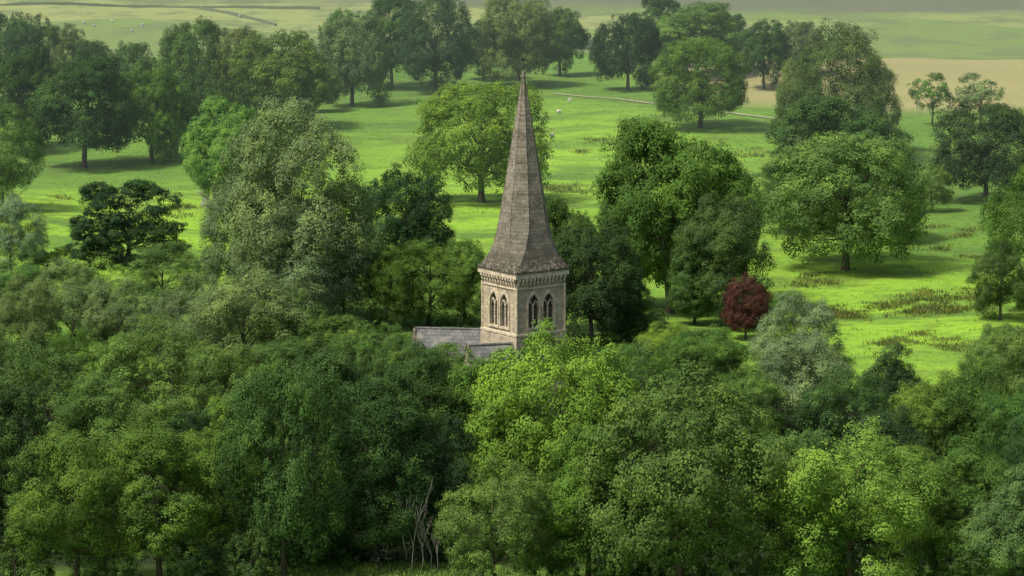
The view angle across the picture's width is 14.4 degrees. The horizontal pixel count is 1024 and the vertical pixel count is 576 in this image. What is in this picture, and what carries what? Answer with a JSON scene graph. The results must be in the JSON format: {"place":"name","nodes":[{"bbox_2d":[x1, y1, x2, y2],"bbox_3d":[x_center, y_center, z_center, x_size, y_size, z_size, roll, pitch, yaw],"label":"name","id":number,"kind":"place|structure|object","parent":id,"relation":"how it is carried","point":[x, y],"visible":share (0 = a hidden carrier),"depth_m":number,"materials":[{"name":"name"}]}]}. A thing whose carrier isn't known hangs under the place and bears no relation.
{"place":"outdoors","nodes":[
{"label":"outdoors","id":0,"kind":"place"},
{"bbox_2d":[203,558,476,575],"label":"verge grass","id":1,"kind":"structure","parent":0,"point":[359,569],"depth_m":265.37,"materials":[{"name":"green plant"}]},
{"bbox_2d":[0,0,1023,575],"bbox_3d":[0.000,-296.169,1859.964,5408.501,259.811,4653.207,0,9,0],"label":"ground","id":2,"kind":"structure","parent":0,"point":[952,40],"depth_m":493.67,"materials":[{"name":"green plant"}]},
{"bbox_2d":[0,100,46,208],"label":"broadleaf tree","id":3,"kind":"object","parent":2,"relation":"on","point":[26,127],"visible":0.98,"depth_m":424.08,"materials":[{"name":"green plant"}]},
{"bbox_2d":[0,191,49,282],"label":"broadleaf tree","id":4,"kind":"object","parent":2,"relation":"on","point":[12,209],"visible":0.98,"depth_m":388.69,"materials":[{"name":"green plant"}]},
{"bbox_2d":[0,11,51,94],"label":"oak tree","id":5,"kind":"object","parent":2,"relation":"on","point":[11,43],"visible":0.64,"depth_m":542.55,"materials":[{"name":"green plant"}]},
{"bbox_2d":[0,527,55,575],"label":"shrub","id":6,"kind":"object","parent":2,"relation":"on","point":[5,555],"visible":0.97,"depth_m":259.86,"materials":[{"name":"green plant"}]},
{"bbox_2d":[0,42,61,151],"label":"oak tree","id":7,"kind":"object","parent":2,"relation":"on","point":[26,73],"visible":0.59,"depth_m":488.92,"materials":[{"name":"green plant"}]},
{"bbox_2d":[0,381,63,549],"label":"broadleaf tree","id":8,"kind":"object","parent":2,"relation":"on","point":[12,433],"visible":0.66,"depth_m":269.26,"materials":[{"name":"green plant"}]},
{"bbox_2d":[0,273,63,373],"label":"broadleaf tree","id":9,"kind":"object","parent":2,"relation":"on","point":[45,302],"visible":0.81,"depth_m":337.00,"materials":[{"name":"green plant"}]},
{"bbox_2d":[0,335,114,494],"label":"broadleaf tree","id":10,"kind":"object","parent":2,"relation":"on","point":[24,379],"visible":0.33,"depth_m":279.31,"materials":[{"name":"green plant"}]},
{"bbox_2d":[17,254,123,358],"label":"broadleaf tree","id":11,"kind":"object","parent":2,"relation":"on","point":[71,296],"visible":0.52,"depth_m":344.12,"materials":[{"name":"green plant"}]},
{"bbox_2d":[31,328,113,398],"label":"broadleaf tree","id":12,"kind":"object","parent":2,"relation":"on","point":[61,341],"visible":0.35,"depth_m":325.71,"materials":[{"name":"green plant"}]},
{"bbox_2d":[0,424,154,575],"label":"broadleaf tree","id":13,"kind":"object","parent":2,"relation":"on","point":[86,491],"visible":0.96,"depth_m":258.63,"materials":[{"name":"green plant"}]},
{"bbox_2d":[19,52,148,168],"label":"oak tree","id":14,"kind":"object","parent":2,"relation":"on","point":[78,86],"visible":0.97,"depth_m":474.55,"materials":[{"name":"green plant"}]},
{"bbox_2d":[42,370,153,536],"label":"broadleaf tree","id":15,"kind":"object","parent":2,"relation":"on","point":[108,424],"visible":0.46,"depth_m":273.79,"materials":[{"name":"green plant"}]},
{"bbox_2d":[62,212,138,267],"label":"pine tree","id":16,"kind":"object","parent":2,"relation":"on","point":[80,226],"visible":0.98,"depth_m":396.01,"materials":[{"name":"green plant"}]},
{"bbox_2d":[77,540,144,575],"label":"shrub","id":17,"kind":"object","parent":2,"relation":"on","point":[117,564],"visible":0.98,"depth_m":259.45,"materials":[{"name":"green plant"}]},
{"bbox_2d":[72,331,164,413],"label":"broadleaf tree","id":18,"kind":"object","parent":2,"relation":"on","point":[99,349],"visible":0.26,"depth_m":316.22,"materials":[{"name":"green plant"}]},
{"bbox_2d":[79,278,164,368],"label":"broadleaf tree","id":19,"kind":"object","parent":2,"relation":"on","point":[98,293],"visible":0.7,"depth_m":340.54,"materials":[{"name":"green plant"}]},
{"bbox_2d":[98,39,159,116],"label":"oak tree","id":20,"kind":"object","parent":2,"relation":"on","point":[140,50],"visible":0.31,"depth_m":513.72,"materials":[{"name":"green plant"}]},
{"bbox_2d":[68,176,194,261],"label":"pine tree","id":21,"kind":"object","parent":2,"relation":"on","point":[89,191],"visible":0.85,"depth_m":397.97,"materials":[{"name":"green plant"}]},
{"bbox_2d":[101,61,199,163],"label":"oak tree","id":22,"kind":"object","parent":2,"relation":"on","point":[153,92],"visible":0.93,"depth_m":479.22,"materials":[{"name":"green plant"}]},
{"bbox_2d":[124,218,182,268],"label":"pine tree","id":23,"kind":"object","parent":2,"relation":"on","point":[167,229],"visible":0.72,"depth_m":395.29,"materials":[{"name":"green plant"}]},
{"bbox_2d":[100,403,217,575],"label":"broadleaf tree","id":24,"kind":"object","parent":2,"relation":"on","point":[162,532],"visible":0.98,"depth_m":258.85,"materials":[{"name":"green plant"}]},
{"bbox_2d":[97,310,231,436],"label":"broadleaf tree","id":25,"kind":"object","parent":2,"relation":"on","point":[172,358],"visible":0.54,"depth_m":301.99,"materials":[{"name":"green plant"}]},
{"bbox_2d":[114,240,216,310],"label":"broadleaf tree","id":26,"kind":"object","parent":2,"relation":"on","point":[179,260],"visible":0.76,"depth_m":367.66,"materials":[{"name":"green plant"}]},
{"bbox_2d":[151,12,229,98],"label":"oak tree","id":27,"kind":"object","parent":2,"relation":"on","point":[174,46],"visible":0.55,"depth_m":512.66,"materials":[{"name":"green plant"}]},
{"bbox_2d":[147,269,242,371],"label":"broadleaf tree","id":28,"kind":"object","parent":2,"relation":"on","point":[169,310],"visible":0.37,"depth_m":336.70,"materials":[{"name":"green plant"}]},
{"bbox_2d":[165,532,228,575],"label":"shrub","id":29,"kind":"object","parent":2,"relation":"on","point":[189,561],"visible":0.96,"depth_m":259.48,"materials":[{"name":"green plant"}]},
{"bbox_2d":[181,71,250,142],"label":"oak tree","id":30,"kind":"object","parent":2,"relation":"on","point":[232,89],"visible":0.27,"depth_m":496.20,"materials":[{"name":"green plant"}]},
{"bbox_2d":[170,339,268,436],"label":"broadleaf tree","id":31,"kind":"object","parent":2,"relation":"on","point":[205,362],"visible":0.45,"depth_m":298.74,"materials":[{"name":"green plant"}]},
{"bbox_2d":[174,92,273,205],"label":"oak tree","id":32,"kind":"object","parent":2,"relation":"on","point":[198,163],"visible":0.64,"depth_m":432.04,"materials":[{"name":"green plant"}]},
{"bbox_2d":[178,393,272,560],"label":"broadleaf tree","id":33,"kind":"object","parent":2,"relation":"on","point":[208,457],"visible":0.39,"depth_m":267.14,"materials":[{"name":"green plant"}]},
{"bbox_2d":[203,22,276,113],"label":"oak tree","id":34,"kind":"object","parent":2,"relation":"on","point":[237,38],"visible":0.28,"depth_m":513.17,"materials":[{"name":"green plant"}]},
{"bbox_2d":[194,159,303,301],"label":"willow tree","id":35,"kind":"object","parent":2,"relation":"on","point":[211,225],"visible":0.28,"depth_m":358.06,"materials":[{"name":"green plant"}]},
{"bbox_2d":[218,526,281,575],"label":"shrub","id":36,"kind":"object","parent":2,"relation":"on","point":[240,545],"visible":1,"depth_m":259.76,"materials":[{"name":"green plant"}]},
{"bbox_2d":[179,261,323,378],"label":"broadleaf tree","id":37,"kind":"object","parent":2,"relation":"on","point":[221,306],"visible":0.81,"depth_m":330.75,"materials":[{"name":"green plant"}]},
{"bbox_2d":[225,26,332,126],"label":"oak tree","id":38,"kind":"object","parent":2,"relation":"on","point":[281,71],"visible":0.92,"depth_m":503.51,"materials":[{"name":"green plant"}]},
{"bbox_2d":[206,354,357,575],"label":"oak tree","id":39,"kind":"object","parent":2,"relation":"on","point":[279,509],"visible":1,"depth_m":261.04,"materials":[{"name":"green plant"}]},
{"bbox_2d":[235,335,328,408],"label":"broadleaf tree","id":40,"kind":"object","parent":2,"relation":"on","point":[283,350],"visible":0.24,"depth_m":320.81,"materials":[{"name":"green plant"}]},
{"bbox_2d":[250,289,337,369],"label":"broadleaf tree","id":41,"kind":"object","parent":2,"relation":"on","point":[262,302],"visible":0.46,"depth_m":332.49,"materials":[{"name":"green plant"}]},
{"bbox_2d":[212,91,377,335],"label":"willow tree","id":42,"kind":"object","parent":2,"relation":"on","point":[307,144],"visible":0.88,"depth_m":351.15,"materials":[{"name":"green plant"}]},
{"bbox_2d":[231,193,377,326],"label":"willow tree","id":43,"kind":"object","parent":2,"relation":"on","point":[301,274],"visible":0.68,"depth_m":350.83,"materials":[{"name":"green plant"}]},
{"bbox_2d":[272,327,372,516],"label":"broadleaf tree","id":44,"kind":"object","parent":2,"relation":"on","point":[339,364],"visible":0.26,"depth_m":279.51,"materials":[{"name":"green plant"}]},
{"bbox_2d":[292,313,387,385],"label":"broadleaf tree","id":45,"kind":"object","parent":2,"relation":"on","point":[320,324],"visible":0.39,"depth_m":329.23,"materials":[{"name":"green plant"}]},
{"bbox_2d":[299,172,390,324],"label":"willow tree","id":46,"kind":"object","parent":2,"relation":"on","point":[360,302],"visible":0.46,"depth_m":354.69,"materials":[{"name":"green plant"}]},
{"bbox_2d":[314,10,394,106],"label":"oak tree","id":47,"kind":"object","parent":2,"relation":"on","point":[352,73],"visible":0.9,"depth_m":533.91,"materials":[{"name":"green plant"}]},
{"bbox_2d":[326,318,412,400],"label":"broadleaf tree","id":48,"kind":"object","parent":2,"relation":"on","point":[363,343],"visible":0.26,"depth_m":325.74,"materials":[{"name":"green plant"}]},
{"bbox_2d":[310,362,443,565],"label":"broadleaf tree","id":49,"kind":"object","parent":2,"relation":"on","point":[373,415],"visible":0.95,"depth_m":264.71,"materials":[{"name":"green plant"}]},
{"bbox_2d":[358,0,427,89],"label":"oak tree","id":50,"kind":"object","parent":2,"relation":"on","point":[381,7],"visible":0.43,"depth_m":559.86,"materials":[{"name":"green plant"}]},
{"bbox_2d":[359,244,429,329],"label":"broadleaf tree","id":51,"kind":"object","parent":2,"relation":"on","point":[400,278],"visible":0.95,"depth_m":352.90,"materials":[{"name":"green plant"}]},
{"bbox_2d":[350,160,457,269],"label":"oak tree","id":52,"kind":"object","parent":2,"relation":"on","point":[423,207],"visible":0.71,"depth_m":390.39,"materials":[{"name":"green plant"}]},
{"bbox_2d":[373,338,478,498],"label":"broadleaf tree","id":53,"kind":"object","parent":2,"relation":"on","point":[427,368],"visible":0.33,"depth_m":278.15,"materials":[{"name":"green plant"}]},
{"bbox_2d":[373,236,479,326],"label":"broadleaf tree","id":54,"kind":"object","parent":2,"relation":"on","point":[411,248],"visible":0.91,"depth_m":353.24,"materials":[{"name":"green plant"}]},
{"bbox_2d":[393,0,481,92],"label":"oak tree","id":55,"kind":"object","parent":2,"relation":"on","point":[436,54],"visible":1,"depth_m":552.36,"materials":[{"name":"green plant"}]},
{"bbox_2d":[395,411,481,559],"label":"broadleaf tree","id":56,"kind":"object","parent":2,"relation":"on","point":[456,465],"visible":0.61,"depth_m":267.25,"materials":[{"name":"green plant"}]},
{"bbox_2d":[427,234,485,323],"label":"broadleaf tree","id":57,"kind":"object","parent":2,"relation":"on","point":[469,253],"visible":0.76,"depth_m":354.60,"materials":[{"name":"green plant"}]},
{"bbox_2d":[399,79,557,202],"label":"oak tree","id":58,"kind":"object","parent":2,"relation":"on","point":[479,161],"visible":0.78,"depth_m":436.98,"materials":[{"name":"green plant"}]},
{"bbox_2d":[430,346,528,519],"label":"broadleaf tree","id":59,"kind":"object","parent":2,"relation":"on","point":[466,378],"visible":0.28,"depth_m":278.35,"materials":[{"name":"green plant"}]},
{"bbox_2d":[0,311,972,564],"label":"undergrowth","id":60,"kind":"object","parent":2,"relation":"on","point":[761,548],"visible":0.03,"depth_m":273.30,"materials":[{"name":"green plant"}]},
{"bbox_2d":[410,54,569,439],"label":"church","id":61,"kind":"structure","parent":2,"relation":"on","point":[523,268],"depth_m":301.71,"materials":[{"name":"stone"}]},
{"bbox_2d":[427,453,566,575],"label":"broadleaf tree","id":62,"kind":"object","parent":2,"relation":"on","point":[533,489],"visible":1,"depth_m":257.03,"materials":[{"name":"green plant"}]},
{"bbox_2d":[474,0,563,86],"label":"oak tree","id":63,"kind":"object","parent":2,"relation":"on","point":[505,25],"visible":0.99,"depth_m":562.07,"materials":[{"name":"green plant"}]},
{"bbox_2d":[45,134,995,352],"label":"rushes","id":64,"kind":"object","parent":2,"relation":"on","point":[942,306],"visible":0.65,"depth_m":376.37,"materials":[{"name":"green plant"}]},
{"bbox_2d":[457,314,649,532],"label":"oak tree","id":65,"kind":"object","parent":2,"relation":"on","point":[581,402],"visible":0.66,"depth_m":272.71,"materials":[{"name":"green plant"}]},
{"bbox_2d":[535,4,593,75],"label":"oak tree","id":66,"kind":"object","parent":2,"relation":"on","point":[571,27],"visible":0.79,"depth_m":579.29,"materials":[{"name":"green plant"}]},
{"bbox_2d":[545,192,603,309],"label":"oak tree","id":67,"kind":"object","parent":2,"relation":"on","point":[555,208],"visible":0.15,"depth_m":351.99,"materials":[{"name":"green plant"}]},
{"bbox_2d":[533,419,641,575],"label":"broadleaf tree","id":68,"kind":"object","parent":2,"relation":"on","point":[559,509],"visible":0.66,"depth_m":258.38,"materials":[{"name":"green plant"}]},
{"bbox_2d":[552,215,650,345],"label":"oak tree","id":69,"kind":"object","parent":2,"relation":"on","point":[589,302],"visible":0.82,"depth_m":343.24,"materials":[{"name":"green plant"}]},
{"bbox_2d":[587,10,666,90],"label":"oak tree","id":70,"kind":"object","parent":2,"relation":"on","point":[636,25],"visible":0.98,"depth_m":559.38,"materials":[{"name":"green plant"}]},
{"bbox_2d":[565,336,705,507],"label":"broadleaf tree","id":71,"kind":"object","parent":2,"relation":"on","point":[641,373],"visible":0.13,"depth_m":278.72,"materials":[{"name":"green plant"}]},
{"bbox_2d":[587,110,766,313],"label":"oak tree","id":72,"kind":"object","parent":2,"relation":"on","point":[640,142],"visible":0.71,"depth_m":365.48,"materials":[{"name":"green plant"}]},
{"bbox_2d":[567,356,805,575],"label":"tree","id":73,"kind":"object","parent":2,"relation":"on","point":[674,486],"visible":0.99,"depth_m":254.11,"materials":[{"name":"green plant"}]},
{"bbox_2d":[663,239,727,323],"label":"broadleaf tree","id":74,"kind":"object","parent":2,"relation":"on","point":[682,298],"visible":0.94,"depth_m":358.37,"materials":[{"name":"green plant"}]},
{"bbox_2d":[645,35,752,127],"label":"oak tree","id":75,"kind":"object","parent":2,"relation":"on","point":[688,90],"visible":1,"depth_m":498.78,"materials":[{"name":"green plant"}]},
{"bbox_2d":[647,0,750,75],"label":"oak tree","id":76,"kind":"object","parent":2,"relation":"on","point":[693,21],"visible":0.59,"depth_m":572.82,"materials":[{"name":"green plant"}]},
{"bbox_2d":[662,324,754,405],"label":"broadleaf tree","id":77,"kind":"object","parent":2,"relation":"on","point":[711,348],"visible":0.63,"depth_m":320.01,"materials":[{"name":"green plant"}]},
{"bbox_2d":[667,187,776,327],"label":"broadleaf tree","id":78,"kind":"object","parent":2,"relation":"on","point":[734,222],"visible":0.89,"depth_m":357.37,"materials":[{"name":"green plant"}]},
{"bbox_2d":[718,271,774,338],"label":"oak tree","id":79,"kind":"object","parent":2,"relation":"on","point":[736,318],"visible":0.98,"depth_m":351.27,"materials":[{"name":"red plant"}]},
{"bbox_2d":[704,362,793,440],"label":"broadleaf tree","id":80,"kind":"object","parent":2,"relation":"on","point":[765,386],"visible":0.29,"depth_m":298.96,"materials":[{"name":"green plant"}]},
{"bbox_2d":[736,16,791,89],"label":"oak tree","id":81,"kind":"object","parent":2,"relation":"on","point":[757,50],"visible":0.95,"depth_m":561.85,"materials":[{"name":"green plant"}]},
{"bbox_2d":[741,288,846,406],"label":"broadleaf tree","id":82,"kind":"object","parent":2,"relation":"on","point":[801,306],"visible":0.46,"depth_m":322.61,"materials":[{"name":"green plant"}]},
{"bbox_2d":[742,331,855,453],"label":"broadleaf tree","id":83,"kind":"object","parent":2,"relation":"on","point":[789,352],"visible":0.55,"depth_m":301.33,"materials":[{"name":"green plant"}]},
{"bbox_2d":[772,476,861,575],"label":"broadleaf tree","id":84,"kind":"object","parent":2,"relation":"on","point":[841,546],"visible":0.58,"depth_m":257.11,"materials":[{"name":"green plant"}]},
{"bbox_2d":[775,17,898,145],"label":"willow tree","id":85,"kind":"object","parent":2,"relation":"on","point":[849,44],"visible":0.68,"depth_m":475.49,"materials":[{"name":"green plant"}]},
{"bbox_2d":[761,92,920,197],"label":"oak tree","id":86,"kind":"object","parent":2,"relation":"on","point":[812,112],"visible":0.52,"depth_m":438.29,"materials":[{"name":"green plant"}]},
{"bbox_2d":[791,363,894,473],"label":"broadleaf tree","id":87,"kind":"object","parent":2,"relation":"on","point":[817,395],"visible":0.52,"depth_m":290.92,"materials":[{"name":"green plant"}]},
{"bbox_2d":[759,130,935,270],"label":"oak tree","id":88,"kind":"object","parent":2,"relation":"on","point":[847,226],"visible":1,"depth_m":391.63,"materials":[{"name":"green plant"}]},
{"bbox_2d":[748,416,948,575],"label":"broadleaf tree","id":89,"kind":"object","parent":2,"relation":"on","point":[904,506],"visible":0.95,"depth_m":255.09,"materials":[{"name":"green plant"}]},
{"bbox_2d":[851,341,932,436],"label":"broadleaf tree","id":90,"kind":"object","parent":2,"relation":"on","point":[895,369],"visible":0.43,"depth_m":301.85,"materials":[{"name":"green plant"}]},
{"bbox_2d":[844,401,942,524],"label":"broadleaf tree","id":91,"kind":"object","parent":2,"relation":"on","point":[894,429],"visible":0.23,"depth_m":277.32,"materials":[{"name":"green plant"}]},
{"bbox_2d":[884,523,961,575],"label":"shrub","id":92,"kind":"object","parent":2,"relation":"on","point":[917,551],"visible":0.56,"depth_m":259.27,"materials":[{"name":"green plant"}]},
{"bbox_2d":[906,71,954,125],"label":"young tree","id":93,"kind":"object","parent":2,"relation":"on","point":[932,94],"visible":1,"depth_m":515.82,"materials":[{"name":"green plant"}]},
{"bbox_2d":[887,369,994,469],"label":"broadleaf tree","id":94,"kind":"object","parent":2,"relation":"on","point":[911,396],"visible":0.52,"depth_m":287.06,"materials":[{"name":"green plant"}]},
{"bbox_2d":[913,428,1023,575],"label":"broadleaf tree","id":95,"kind":"object","parent":2,"relation":"on","point":[987,473],"visible":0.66,"depth_m":258.12,"materials":[{"name":"green plant"}]},
{"bbox_2d":[918,358,1023,474],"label":"broadleaf tree","id":96,"kind":"object","parent":2,"relation":"on","point":[964,384],"visible":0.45,"depth_m":286.91,"materials":[{"name":"green plant"}]},
{"bbox_2d":[925,96,1023,201],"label":"oak tree","id":97,"kind":"object","parent":2,"relation":"on","point":[991,168],"visible":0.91,"depth_m":435.63,"materials":[{"name":"green plant"}]},
{"bbox_2d":[953,72,1005,127],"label":"young tree","id":98,"kind":"object","parent":2,"relation":"on","point":[980,88],"visible":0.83,"depth_m":512.93,"materials":[{"name":"green plant"}]},
{"bbox_2d":[953,462,1023,575],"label":"broadleaf tree","id":99,"kind":"object","parent":2,"relation":"on","point":[1009,522],"visible":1,"depth_m":251.84,"materials":[{"name":"green plant"}]},
{"bbox_2d":[956,317,1023,415],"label":"broadleaf tree","id":100,"kind":"object","parent":2,"relation":"on","point":[978,351],"visible":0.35,"depth_m":318.79,"materials":[{"name":"green plant"}]},
{"bbox_2d":[962,238,1023,319],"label":"broadleaf tree","id":101,"kind":"object","parent":2,"relation":"on","point":[989,290],"visible":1,"depth_m":361.34,"materials":[{"name":"green plant"}]},
{"bbox_2d":[973,381,1023,490],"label":"broadleaf tree","id":102,"kind":"object","parent":2,"relation":"on","point":[994,408],"visible":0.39,"depth_m":279.50,"materials":[{"name":"green plant"}]},
{"bbox_2d":[975,163,1023,308],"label":"broadleaf tree","id":103,"kind":"object","parent":2,"relation":"on","point":[1006,227],"visible":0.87,"depth_m":365.36,"materials":[{"name":"green plant"}]},
{"bbox_2d":[984,321,1023,417],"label":"broadleaf tree","id":104,"kind":"object","parent":2,"relation":"on","point":[1014,333],"visible":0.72,"depth_m":311.93,"materials":[{"name":"green plant"}]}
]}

